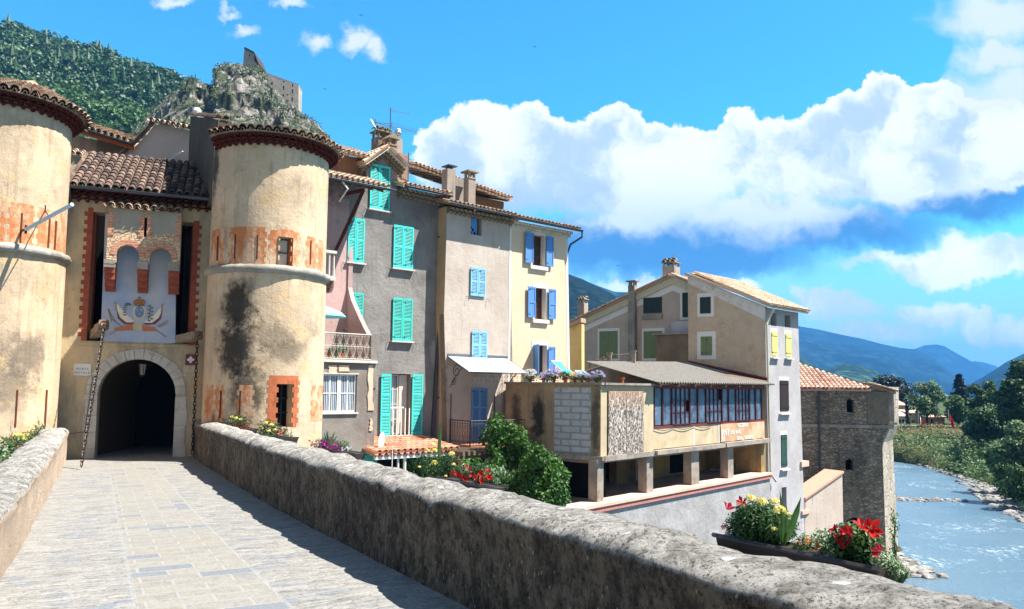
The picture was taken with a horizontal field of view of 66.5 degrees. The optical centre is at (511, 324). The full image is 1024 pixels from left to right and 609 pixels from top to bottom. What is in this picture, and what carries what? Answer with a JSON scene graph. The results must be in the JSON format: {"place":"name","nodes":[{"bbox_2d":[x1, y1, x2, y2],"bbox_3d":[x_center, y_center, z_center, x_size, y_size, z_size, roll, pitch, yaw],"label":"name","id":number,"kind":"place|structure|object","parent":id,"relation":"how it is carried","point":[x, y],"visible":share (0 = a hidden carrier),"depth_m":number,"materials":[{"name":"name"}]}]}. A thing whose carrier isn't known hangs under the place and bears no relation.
{"place":"outdoors","nodes":[
{"label":"outdoors","id":0,"kind":"place"},
{"bbox_2d":[1,30,181,139],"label":"forest hill","id":1,"kind":"structure","parent":0,"point":[123,129],"depth_m":333.51,"materials":[{"name":"plant"}]},
{"bbox_2d":[0,42,158,130],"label":"hillside wood","id":2,"kind":"object","parent":1,"relation":"on","point":[115,110],"visible":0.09,"depth_m":297.17,"materials":[{"name":"green plant"}]},
{"bbox_2d":[0,14,195,111],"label":"hillside pines","id":3,"kind":"object","parent":1,"relation":"on","point":[83,59],"visible":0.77,"depth_m":348.11,"materials":[{"name":"green plant"}]},
{"bbox_2d":[71,122,141,157],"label":"porch house","id":4,"kind":"structure","parent":0,"point":[111,141],"depth_m":26.78,"materials":[{"name":"tile"}]},
{"bbox_2d":[118,117,189,162],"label":"pink gable house","id":5,"kind":"structure","parent":0,"point":[161,141],"depth_m":26.64,"materials":[{"name":"paint"}]},
{"bbox_2d":[0,445,468,608],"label":"bridge deck","id":6,"kind":"structure","parent":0,"point":[149,527],"depth_m":7.70,"materials":[{"name":"stone"}]},
{"bbox_2d":[0,428,68,581],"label":"stone parapet","id":7,"kind":"structure","parent":6,"relation":"on","point":[31,471],"depth_m":9.66,"materials":[{"name":"grey stone"}]},
{"bbox_2d":[0,425,33,462],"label":"flower box","id":8,"kind":"object","parent":7,"relation":"attached to","point":[12,442],"visible":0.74,"depth_m":13.16,"materials":[{"name":"plastic"}]},
{"bbox_2d":[18,421,45,446],"bbox_3d":[-11.560,2.557,18.962,0.571,0.857,8.048,3,-5,-28],"label":"flower box","id":9,"kind":"object","parent":7,"relation":"attached to","point":[35,431],"visible":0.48,"depth_m":17.82,"materials":[{"name":"plastic"}]},
{"bbox_2d":[57,151,211,458],"bbox_3d":[-11.143,-0.567,24.434,4.809,8.903,8.383,2,-5,-19],"label":"gatehouse","id":10,"kind":"object","parent":6,"relation":"on","point":[130,217],"visible":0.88,"depth_m":21.16,"materials":[{"name":"paint"}]},
{"bbox_2d":[70,148,90,173],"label":"tiled roof","id":11,"kind":"structure","parent":10,"relation":"on","point":[74,160],"depth_m":24.62,"materials":[{"name":"tile"}]},
{"bbox_2d":[73,363,90,375],"bbox_3d":[-11.284,1.191,20.515,0.402,0.312,0.030,2,-5,-20],"label":"wall sign","id":12,"kind":"object","parent":10,"relation":"attached to","point":[83,369],"visible":1,"depth_m":20.51,"materials":[{"name":"white ceramic"}]},
{"bbox_2d":[88,320,108,340],"bbox_3d":[-10.796,0.165,20.389,0.253,0.504,1.461,4,-6,-38],"label":"drawbridge arm","id":13,"kind":"object","parent":10,"relation":"attached to","point":[95,332],"visible":0.94,"depth_m":20.15},
{"bbox_2d":[80,328,104,467],"bbox_3d":[-10.058,1.666,18.770,0.092,3.306,2.143,2,-5,-19],"label":"chain","id":14,"kind":"object","parent":13,"relation":"hanging from","point":[91,407],"visible":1,"depth_m":18.61,"materials":[{"name":"metal"}]},
{"bbox_2d":[138,360,146,376],"bbox_3d":[-10.335,0.974,21.866,0.233,0.990,0.233,4,-5,-34],"label":"hanging lantern","id":15,"kind":"object","parent":10,"relation":"hanging from","point":[142,365],"visible":0.91,"depth_m":21.80,"materials":[{"name":"metal"}]},
{"bbox_2d":[172,331,202,343],"bbox_3d":[-8.791,0.363,21.117,1.531,0.325,0.254,-3,-6,43],"label":"drawbridge arm","id":16,"kind":"object","parent":10,"relation":"attached to","point":[189,337],"visible":0.98,"depth_m":20.82},
{"bbox_2d":[191,340,198,454],"bbox_3d":[-8.444,1.948,20.797,0.090,3.103,0.679,3,-5,-22],"label":"chain","id":17,"kind":"object","parent":16,"relation":"hanging from","point":[195,389],"visible":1,"depth_m":20.75,"materials":[{"name":"metal"}]},
{"bbox_2d":[183,366,194,375],"bbox_3d":[-8.853,1.289,21.420,0.292,0.281,0.015,2,-5,-20],"label":"information sign","id":18,"kind":"object","parent":10,"relation":"attached to","point":[188,370],"visible":1,"depth_m":21.41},
{"bbox_2d":[185,354,195,364],"bbox_3d":[-8.825,0.974,21.447,0.261,0.282,0.028,2,-5,-20],"label":"monument sign","id":19,"kind":"object","parent":10,"relation":"attached to","point":[190,359],"visible":0.98,"depth_m":21.43,"materials":[{"name":"metal"}]},
{"bbox_2d":[132,63,348,155],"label":"castle hill","id":20,"kind":"structure","parent":0,"point":[229,103],"depth_m":178.37,"materials":[{"name":"stone"}]},
{"bbox_2d":[129,61,331,140],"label":"crag scrub","id":21,"kind":"object","parent":20,"relation":"on","point":[213,71],"visible":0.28,"depth_m":188.62,"materials":[{"name":"green plant"}]},
{"bbox_2d":[243,47,266,72],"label":"castle keep","id":22,"kind":"structure","parent":20,"relation":"on","point":[250,57],"depth_m":217.42,"materials":[{"name":"stone"}]},
{"bbox_2d":[264,72,301,111],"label":"castle hall","id":23,"kind":"structure","parent":20,"relation":"on","point":[291,92],"depth_m":215.53,"materials":[{"name":"stone"}]},
{"bbox_2d":[0,0,1023,366],"label":"sky","id":24,"kind":"structure","parent":0,"point":[858,165],"materials":[{"name":"blue"}]},
{"bbox_2d":[568,274,617,320],"bbox_3d":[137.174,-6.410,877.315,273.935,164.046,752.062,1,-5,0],"label":"mountain","id":25,"kind":"structure","parent":0,"point":[596,295],"depth_m":864.89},
{"bbox_2d":[589,282,627,296],"bbox_3d":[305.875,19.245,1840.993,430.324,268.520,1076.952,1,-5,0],"label":"mountain","id":26,"kind":"structure","parent":0,"point":[618,294],"depth_m":1900.73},
{"bbox_2d":[799,357,885,383],"bbox_3d":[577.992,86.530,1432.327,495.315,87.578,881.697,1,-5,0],"label":"mountain","id":27,"kind":"structure","parent":0,"point":[855,373],"depth_m":1380.18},
{"bbox_2d":[798,326,970,394],"bbox_3d":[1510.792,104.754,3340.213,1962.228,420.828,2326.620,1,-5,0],"label":"mountain","id":28,"kind":"structure","parent":0,"point":[821,349],"depth_m":2916.91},
{"bbox_2d":[893,428,1007,492],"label":"river bank","id":29,"kind":"structure","parent":0,"point":[900,457],"depth_m":104.04,"materials":[{"name":"green plant"}]},
{"bbox_2d":[893,422,1009,456],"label":"bank scrub","id":30,"kind":"object","parent":29,"relation":"on","point":[934,426],"visible":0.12,"depth_m":113.73,"materials":[{"name":"green plant"}]},
{"bbox_2d":[953,439,962,472],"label":"poplar bush","id":31,"kind":"object","parent":29,"relation":"on","point":[956,446],"visible":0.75,"depth_m":91.08,"materials":[{"name":"green plant"}]},
{"bbox_2d":[893,425,1023,507],"bbox_3d":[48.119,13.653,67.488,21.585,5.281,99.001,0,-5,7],"label":"bank bushes","id":32,"kind":"object","parent":29,"relation":"on","point":[980,469],"visible":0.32,"depth_m":96.39,"materials":[{"name":"green plant"}]},
{"bbox_2d":[916,464,1023,522],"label":"river stones","id":33,"kind":"object","parent":29,"relation":"on","point":[1002,502],"visible":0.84,"depth_m":70.33,"materials":[{"name":"stone"}]},
{"bbox_2d":[959,403,1015,443],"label":"dark tree","id":34,"kind":"object","parent":29,"relation":"on","point":[985,423],"visible":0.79,"depth_m":97.90,"materials":[{"name":"green plant"}]},
{"bbox_2d":[976,438,1021,487],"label":"willow bush","id":35,"kind":"object","parent":29,"relation":"on","point":[998,470],"visible":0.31,"depth_m":72.59,"materials":[{"name":"green plant"}]},
{"bbox_2d":[989,358,1023,424],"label":"dark tree","id":36,"kind":"object","parent":29,"relation":"on","point":[1008,394],"visible":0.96,"depth_m":90.55,"materials":[{"name":"green plant"}]},
{"bbox_2d":[990,419,1023,479],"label":"willow bush","id":37,"kind":"object","parent":29,"relation":"on","point":[1010,450],"visible":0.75,"depth_m":66.58,"materials":[{"name":"green plant"}]},
{"bbox_2d":[994,462,1023,501],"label":"willow bush","id":38,"kind":"object","parent":29,"relation":"on","point":[1014,489],"visible":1,"depth_m":62.87,"materials":[{"name":"green plant"}]},
{"bbox_2d":[916,344,991,382],"bbox_3d":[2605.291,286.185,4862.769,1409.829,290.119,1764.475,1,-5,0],"label":"mountain","id":39,"kind":"structure","parent":0,"point":[955,363],"depth_m":4477.08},
{"bbox_2d":[894,461,1023,608],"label":"river","id":40,"kind":"structure","parent":0,"point":[973,546],"depth_m":50.53,"materials":[{"name":"liquid"}]},
{"bbox_2d":[883,495,967,578],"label":"gravel stones","id":41,"kind":"object","parent":40,"relation":"in","point":[917,570],"visible":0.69,"depth_m":41.55,"materials":[{"name":"stone"}]},
{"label":"bridge body","id":42,"kind":"structure","parent":40,"relation":"in","visible":0},
{"bbox_2d":[191,419,1016,608],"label":"stone parapet","id":43,"kind":"structure","parent":42,"relation":"on","point":[472,548],"depth_m":4.91,"materials":[{"name":"stone"}]},
{"bbox_2d":[226,413,256,433],"bbox_3d":[-6.337,2.327,18.305,0.480,0.430,3.714,3,-5,-28],"label":"flower box","id":44,"kind":"object","parent":43,"relation":"attached to","point":[242,424],"visible":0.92,"depth_m":18.04,"materials":[{"name":"plastic"}]},
{"bbox_2d":[255,418,298,442],"bbox_3d":[-4.263,2.006,14.483,0.495,0.454,2.747,3,-5,-29],"label":"flower box","id":45,"kind":"object","parent":43,"relation":"attached to","point":[273,428],"visible":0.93,"depth_m":14.75,"materials":[{"name":"plastic"}]},
{"bbox_2d":[308,432,366,459],"bbox_3d":[-2.513,1.704,10.951,0.407,0.394,2.395,3,-5,-25],"label":"flower box","id":46,"kind":"object","parent":43,"relation":"attached to","point":[330,445],"visible":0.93,"depth_m":10.79,"materials":[{"name":"plastic"}]},
{"bbox_2d":[412,423,508,491],"bbox_3d":[-0.504,1.252,7.346,0.310,0.649,1.944,3,-5,-29],"label":"flower box","id":47,"kind":"object","parent":43,"relation":"attached to","point":[443,464],"visible":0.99,"depth_m":7.22,"materials":[{"name":"plastic"}]},
{"bbox_2d":[399,452,518,492],"bbox_3d":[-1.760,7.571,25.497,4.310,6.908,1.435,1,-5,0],"label":"flowers","id":48,"kind":"object","parent":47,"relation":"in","point":[501,462],"visible":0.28,"depth_m":25.55,"materials":[{"name":"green plant"}]},
{"bbox_2d":[711,493,912,582],"bbox_3d":[1.402,0.997,3.716,0.290,0.392,1.060,3,-5,-28],"label":"flower box","id":49,"kind":"object","parent":43,"relation":"attached to","point":[761,526],"visible":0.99,"depth_m":3.68,"materials":[{"name":"plastic"}]},
{"bbox_2d":[900,396,1018,425],"bbox_3d":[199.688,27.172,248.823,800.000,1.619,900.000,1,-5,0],"label":"meadow","id":50,"kind":"structure","parent":0,"point":[940,405],"depth_m":191.40,"materials":[{"name":"plant"}]},
{"bbox_2d":[871,373,913,408],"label":"broad tree","id":51,"kind":"object","parent":50,"relation":"on","point":[899,382],"visible":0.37,"depth_m":162.68,"materials":[{"name":"green plant"}]},
{"bbox_2d":[904,400,910,424],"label":"cypress tree","id":52,"kind":"object","parent":50,"relation":"on","point":[907,413],"visible":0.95,"depth_m":121.27,"materials":[{"name":"green plant"}]},
{"bbox_2d":[899,409,920,422],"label":"house","id":53,"kind":"structure","parent":50,"relation":"on","point":[913,418],"depth_m":133.23,"materials":[{"name":"paint"}]},
{"bbox_2d":[904,379,948,424],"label":"plane tree","id":54,"kind":"object","parent":50,"relation":"on","point":[926,402],"visible":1,"depth_m":122.44,"materials":[{"name":"green plant"}]},
{"bbox_2d":[916,414,946,423],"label":"house","id":55,"kind":"structure","parent":50,"relation":"on","point":[932,419],"depth_m":130.21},
{"bbox_2d":[942,394,969,424],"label":"garden tree","id":56,"kind":"object","parent":50,"relation":"on","point":[957,408],"visible":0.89,"depth_m":128.46,"materials":[{"name":"green plant"}]},
{"bbox_2d":[948,373,969,402],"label":"cedar tree","id":57,"kind":"object","parent":50,"relation":"on","point":[959,384],"visible":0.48,"depth_m":168.92,"materials":[{"name":"green plant"}]},
{"bbox_2d":[964,379,999,410],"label":"dark tree","id":58,"kind":"object","parent":50,"relation":"on","point":[982,397],"visible":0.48,"depth_m":106.86,"materials":[{"name":"green plant"}]},
{"bbox_2d":[934,354,1023,397],"bbox_3d":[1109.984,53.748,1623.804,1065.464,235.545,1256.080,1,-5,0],"label":"mountain","id":59,"kind":"structure","parent":0,"point":[997,376],"depth_m":1638.37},
{"bbox_2d":[973,361,997,370],"bbox_3d":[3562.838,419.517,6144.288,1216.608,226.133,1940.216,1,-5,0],"label":"mountain","id":60,"kind":"structure","parent":0,"point":[990,366],"depth_m":5579.29,"materials":[{"name":"blue"}]},
{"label":"town bank","id":61,"kind":"structure","parent":0,"visible":0},
{"bbox_2d":[0,78,92,456],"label":"round tower","id":62,"kind":"structure","parent":61,"relation":"on","point":[41,127],"depth_m":18.64,"materials":[{"name":"paint"}]},
{"bbox_2d":[20,202,73,233],"bbox_3d":[-10.796,-2.542,18.078,2.032,0.824,0.566,-4,-6,43],"label":"metal pole","id":63,"kind":"object","parent":62,"relation":"attached to","point":[46,218],"visible":1,"depth_m":17.94,"materials":[{"name":"metal"}]},
{"bbox_2d":[180,112,344,447],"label":"round tower","id":64,"kind":"structure","parent":61,"relation":"on","point":[267,276],"depth_m":20.26,"materials":[{"name":"beige stone"}]},
{"bbox_2d":[275,384,286,426],"bbox_3d":[-6.026,2.106,20.282,0.324,1.099,0.244,1,-5,0],"label":"window","id":65,"kind":"structure","parent":64,"relation":"in","point":[284,386],"depth_m":20.32,"materials":[{"name":"glass"}]},
{"bbox_2d":[278,239,287,264],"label":"window","id":66,"kind":"structure","parent":64,"relation":"in","point":[283,244],"depth_m":20.56,"materials":[{"name":"glass"}]},
{"bbox_2d":[278,384,287,425],"bbox_3d":[-5.999,2.103,20.246,0.373,1.099,0.043,4,-6,-37],"label":"window frame","id":67,"kind":"structure","parent":64,"relation":"in","point":[280,398],"depth_m":20.24,"materials":[{"name":"metal"}]},
{"bbox_2d":[322,170,396,454],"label":"pink terrace house","id":68,"kind":"structure","parent":61,"relation":"on","point":[349,387],"depth_m":25.36,"materials":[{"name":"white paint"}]},
{"bbox_2d":[322,374,338,412],"bbox_3d":[-5.697,2.156,24.380,0.604,1.195,0.040,5,-6,-41],"label":"window","id":69,"kind":"structure","parent":68,"relation":"in","point":[330,381],"depth_m":24.39,"materials":[{"name":"white paint"}]},
{"bbox_2d":[325,307,345,318],"bbox_3d":[-6.047,0.322,25.037,1.440,1.810,1.440,1,-5,0],"label":"parasol","id":70,"kind":"object","parent":68,"relation":"on","point":[331,313],"visible":0.4,"depth_m":24.88,"materials":[{"name":"fabric"}]},
{"bbox_2d":[336,344,347,359],"bbox_3d":[-5.459,0.863,24.923,0.405,0.527,0.418,-3,-6,36],"label":"balcony plant","id":71,"kind":"object","parent":68,"relation":"on","point":[339,352],"visible":0.87,"depth_m":24.84,"materials":[{"name":"green plant"}]},
{"bbox_2d":[338,374,355,411],"bbox_3d":[-5.232,2.193,24.779,0.584,1.195,0.040,5,-6,-41],"label":"window","id":72,"kind":"structure","parent":68,"relation":"in","point":[347,382],"depth_m":24.77,"materials":[{"name":"white paint"}]},
{"bbox_2d":[331,125,452,436],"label":"grey house","id":73,"kind":"structure","parent":61,"relation":"on","point":[394,239],"depth_m":28.09,"materials":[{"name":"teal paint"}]},
{"bbox_2d":[390,374,397,433],"bbox_3d":[-4.290,2.864,27.954,0.444,2.133,0.040,5,-6,-41],"label":"french window","id":74,"kind":"structure","parent":73,"relation":"in","point":[394,384],"depth_m":28.01,"materials":[{"name":"white glass"}]},
{"bbox_2d":[375,107,416,134],"bbox_3d":[-4.611,-7.820,30.690,1.918,1.358,0.481,5,-6,-42],"label":"tv antenna","id":75,"kind":"object","parent":73,"relation":"attached to","point":[395,125],"visible":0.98,"depth_m":30.68,"materials":[{"name":"metal"}]},
{"bbox_2d":[397,375,406,433],"bbox_3d":[-3.972,2.888,28.214,0.340,2.113,0.060,5,-6,-41],"label":"open window leaf","id":76,"kind":"structure","parent":73,"relation":"in","point":[402,379],"depth_m":28.19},
{"bbox_2d":[363,434,459,475],"bbox_3d":[-3.636,7.448,26.363,6.761,7.207,2.495,5,-6,-41],"label":"tiled lean to","id":77,"kind":"object","parent":73,"relation":"attached to","point":[393,450],"visible":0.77,"depth_m":25.68,"materials":[{"name":"tile"}]},
{"bbox_2d":[378,432,386,446],"bbox_3d":[-4.136,3.739,25.307,0.171,0.540,0.659,-1,-5,17],"label":"satellite dish","id":78,"kind":"object","parent":77,"relation":"on","point":[381,440],"visible":1,"depth_m":25.09,"materials":[{"name":"white paint"}]},
{"bbox_2d":[445,446,499,475],"bbox_3d":[-1.773,7.712,26.971,2.224,6.821,2.550,5,-6,-41],"label":"pergola","id":79,"kind":"object","parent":61,"relation":"on","point":[462,452],"visible":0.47,"depth_m":26.22,"materials":[{"name":"brown wood"}]},
{"bbox_2d":[431,164,528,482],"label":"beige house","id":80,"kind":"structure","parent":61,"relation":"on","point":[476,366],"depth_m":29.46,"materials":[{"name":"paint"}]},
{"bbox_2d":[409,161,512,209],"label":"attic shed","id":81,"kind":"structure","parent":80,"relation":"on","point":[483,193],"depth_m":34.77,"materials":[{"name":"tile"}]},
{"bbox_2d":[478,412,533,477],"bbox_3d":[-0.209,7.031,26.427,1.994,8.139,1.318,1,-5,0],"label":"climbing vine","id":82,"kind":"object","parent":61,"relation":"on","point":[506,439],"visible":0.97,"depth_m":26.56,"materials":[{"name":"green plant"}]},
{"bbox_2d":[475,210,583,491],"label":"yellow house","id":83,"kind":"structure","parent":61,"relation":"on","point":[538,294],"depth_m":31.91,"materials":[{"name":"paint"}]},
{"bbox_2d":[532,236,540,265],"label":"window","id":84,"kind":"structure","parent":83,"relation":"in","point":[537,240],"depth_m":32.30,"materials":[{"name":"brown glass"}]},
{"bbox_2d":[535,289,541,318],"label":"window","id":85,"kind":"structure","parent":83,"relation":"in","point":[538,291],"depth_m":32.21,"materials":[{"name":"glass"}]},
{"bbox_2d":[539,346,542,373],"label":"window","id":86,"kind":"structure","parent":83,"relation":"in","point":[540,347],"depth_m":32.11,"materials":[{"name":"glass"}]},
{"bbox_2d":[498,441,571,506],"bbox_3d":[0.632,7.354,24.957,2.610,7.288,1.493,1,-5,0],"label":"climbing vine","id":87,"kind":"object","parent":61,"relation":"on","point":[534,479],"visible":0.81,"depth_m":24.95,"materials":[{"name":"green plant"}]},
{"bbox_2d":[456,360,774,544],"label":"terrace building","id":88,"kind":"structure","parent":61,"relation":"on","point":[641,444],"depth_m":31.36,"materials":[{"name":"concrete"}]},
{"bbox_2d":[522,369,538,381],"bbox_3d":[0.696,1.971,29.556,0.699,0.600,0.649,1,-5,0],"label":"flower pot","id":89,"kind":"object","parent":88,"relation":"on","point":[531,376],"visible":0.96,"depth_m":29.45,"materials":[{"name":"ceramic"}]},
{"bbox_2d":[544,368,562,381],"bbox_3d":[1.557,1.912,28.966,0.768,0.626,0.683,1,-5,0],"label":"flower pot","id":90,"kind":"object","parent":88,"relation":"on","point":[553,376],"visible":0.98,"depth_m":28.86,"materials":[{"name":"ceramic"}]},
{"bbox_2d":[551,361,575,373],"bbox_3d":[2.013,1.735,30.489,0.592,0.607,1.092,-2,-5,35],"label":"deck chair","id":91,"kind":"object","parent":88,"relation":"on","point":[560,365],"visible":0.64,"depth_m":30.57,"materials":[{"name":"fabric"}]},
{"bbox_2d":[558,370,571,381],"bbox_3d":[1.962,1.915,28.747,0.536,0.445,0.526,-3,-6,41],"label":"flower pot","id":92,"kind":"object","parent":88,"relation":"on","point":[564,375],"visible":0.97,"depth_m":28.65,"materials":[{"name":"ceramic"}]},
{"bbox_2d":[574,371,588,381],"bbox_3d":[2.532,1.905,28.349,0.580,0.471,0.534,1,-5,0],"label":"flower pot","id":93,"kind":"object","parent":88,"relation":"on","point":[582,379],"visible":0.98,"depth_m":28.25,"materials":[{"name":"ceramic"}]},
{"bbox_2d":[589,370,605,382],"bbox_3d":[3.049,1.872,28.017,0.634,0.488,0.590,1,-5,0],"label":"flower pot","id":94,"kind":"object","parent":88,"relation":"on","point":[601,374],"visible":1,"depth_m":27.93,"materials":[{"name":"ceramic"}]},
{"bbox_2d":[585,350,636,369],"bbox_3d":[4.496,1.806,35.656,2.365,1.198,0.240,-1,-5,19],"label":"terrace fence","id":95,"kind":"object","parent":88,"relation":"on","point":[610,358],"visible":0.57,"depth_m":35.62,"materials":[{"name":"concrete"}]},
{"bbox_2d":[653,388,662,425],"bbox_3d":[5.754,3.265,30.876,0.100,1.460,0.650,-3,-6,41],"label":"window","id":96,"kind":"structure","parent":88,"relation":"in","point":[657,393],"depth_m":30.90,"materials":[{"name":"blue glass"}]},
{"bbox_2d":[663,388,671,424],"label":"window","id":97,"kind":"structure","parent":88,"relation":"in","point":[667,393],"depth_m":31.45,"materials":[{"name":"blue glass"}]},
{"bbox_2d":[672,388,690,424],"bbox_3d":[6.967,3.400,32.210,0.160,1.490,1.492,-3,-6,41],"label":"window","id":98,"kind":"structure","parent":88,"relation":"in","point":[680,416],"depth_m":32.21,"materials":[{"name":"blue glass"}]},
{"bbox_2d":[690,389,697,422],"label":"window","id":99,"kind":"structure","parent":88,"relation":"in","point":[693,392],"depth_m":33.11,"materials":[{"name":"blue glass"}]},
{"bbox_2d":[698,389,706,422],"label":"window","id":100,"kind":"structure","parent":88,"relation":"in","point":[701,392],"depth_m":33.64,"materials":[{"name":"blue glass"}]},
{"bbox_2d":[706,389,723,422],"bbox_3d":[8.907,3.597,34.417,0.160,1.490,1.517,-3,-6,41],"label":"window","id":101,"kind":"structure","parent":88,"relation":"in","point":[713,405],"depth_m":34.41,"materials":[{"name":"blue glass"}]},
{"bbox_2d":[722,389,728,420],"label":"window","id":102,"kind":"structure","parent":88,"relation":"in","point":[725,392],"depth_m":35.32,"materials":[{"name":"blue glass"}]},
{"bbox_2d":[729,389,736,420],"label":"window","id":103,"kind":"structure","parent":88,"relation":"in","point":[732,392],"depth_m":35.85,"materials":[{"name":"blue glass"}]},
{"bbox_2d":[721,421,763,441],"bbox_3d":[10.787,5.004,36.362,0.022,0.844,4.636,-3,-6,41],"label":"restaurant sign","id":104,"kind":"object","parent":88,"relation":"attached to","point":[730,432],"visible":1,"depth_m":36.24,"materials":[{"name":"paint"}]},
{"bbox_2d":[736,389,750,421],"bbox_3d":[10.812,3.791,36.585,0.160,1.490,1.451,-3,-6,41],"label":"window","id":105,"kind":"structure","parent":88,"relation":"in","point":[742,395],"depth_m":36.62,"materials":[{"name":"blue glass"}]},
{"bbox_2d":[750,389,755,419],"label":"window","id":106,"kind":"structure","parent":88,"relation":"in","point":[752,391],"depth_m":37.49,"materials":[{"name":"blue glass"}]},
{"bbox_2d":[756,389,761,419],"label":"window","id":107,"kind":"structure","parent":88,"relation":"in","point":[758,392],"depth_m":38.00,"materials":[{"name":"blue glass"}]},
{"bbox_2d":[671,271,809,543],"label":"river house","id":108,"kind":"structure","parent":61,"relation":"on","point":[723,328],"depth_m":39.98,"materials":[{"name":"beige paint"}]},
{"bbox_2d":[569,257,687,384],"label":"gabled house","id":109,"kind":"structure","parent":108,"relation":"attached to","point":[639,320],"depth_m":44.13,"materials":[{"name":"paint"}]},
{"bbox_2d":[803,469,843,549],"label":"yard wall","id":110,"kind":"structure","parent":61,"relation":"on","point":[823,495],"depth_m":41.87,"materials":[{"name":"paint"}]},
{"bbox_2d":[799,362,898,553],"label":"stone bastion","id":111,"kind":"object","parent":61,"relation":"on","point":[849,428],"visible":0.47,"depth_m":44.65,"materials":[{"name":"stone"}]},
{"bbox_2d":[888,508,901,560],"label":"climbing vine","id":112,"kind":"object","parent":61,"relation":"on","point":[895,546],"visible":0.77,"depth_m":42.63,"materials":[{"name":"green plant"}]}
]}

